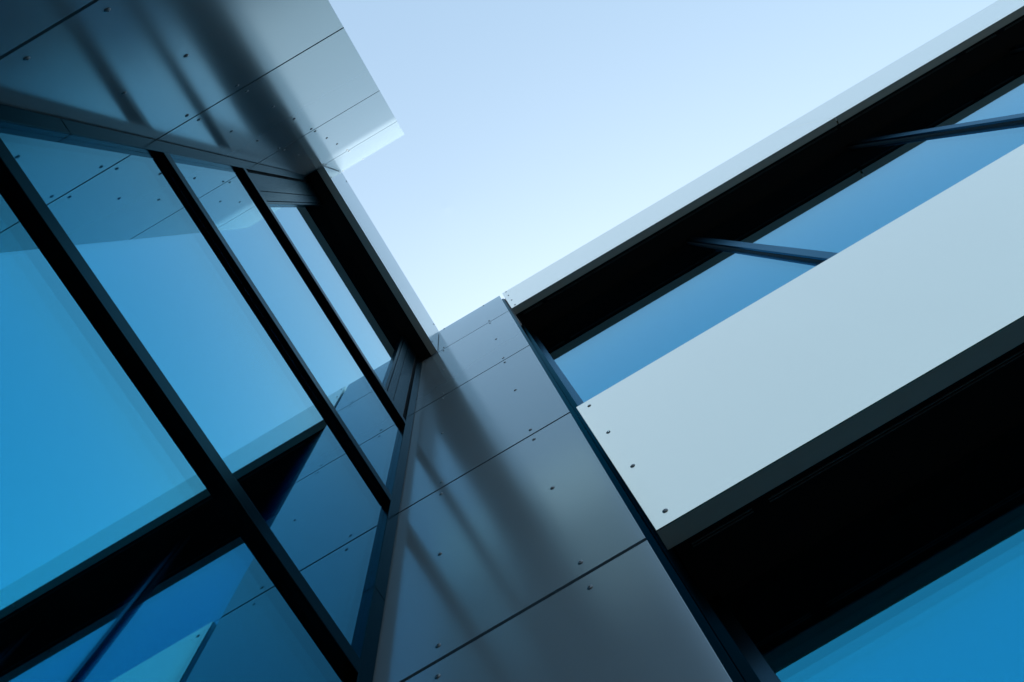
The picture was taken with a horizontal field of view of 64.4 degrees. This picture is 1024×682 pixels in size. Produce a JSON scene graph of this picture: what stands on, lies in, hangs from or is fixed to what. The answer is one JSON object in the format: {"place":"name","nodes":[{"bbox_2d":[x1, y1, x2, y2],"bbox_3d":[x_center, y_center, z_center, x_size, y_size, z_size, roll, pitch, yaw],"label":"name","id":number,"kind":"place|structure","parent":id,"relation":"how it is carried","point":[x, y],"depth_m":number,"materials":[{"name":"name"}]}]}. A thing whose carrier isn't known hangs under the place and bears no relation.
{"place":"outdoors","nodes":[
{"label":"outdoors","id":0,"kind":"place"},
{"bbox_2d":[0,0,1023,681],"bbox_3d":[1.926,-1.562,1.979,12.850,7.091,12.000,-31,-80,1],"label":"office building","id":1,"kind":"structure","parent":0,"point":[754,412],"depth_m":1.68,"materials":[{"name":"silver metal"}]},
{"bbox_2d":[529,43,1023,405],"bbox_3d":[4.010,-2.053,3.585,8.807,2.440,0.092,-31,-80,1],"label":"ribbon window","id":2,"kind":"structure","parent":1,"relation":"in","point":[884,175],"depth_m":3.79,"materials":[{"name":"glass"}]},
{"bbox_2d":[707,422,1023,681],"bbox_3d":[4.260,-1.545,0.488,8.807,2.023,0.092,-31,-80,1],"label":"ribbon window","id":3,"kind":"structure","parent":1,"relation":"in","point":[927,584],"depth_m":1.34,"materials":[{"name":"glass"}]},
{"bbox_2d":[328,0,996,330],"label":"sky","id":4,"kind":"structure","parent":0,"point":[533,130],"materials":[{"name":"blue"}]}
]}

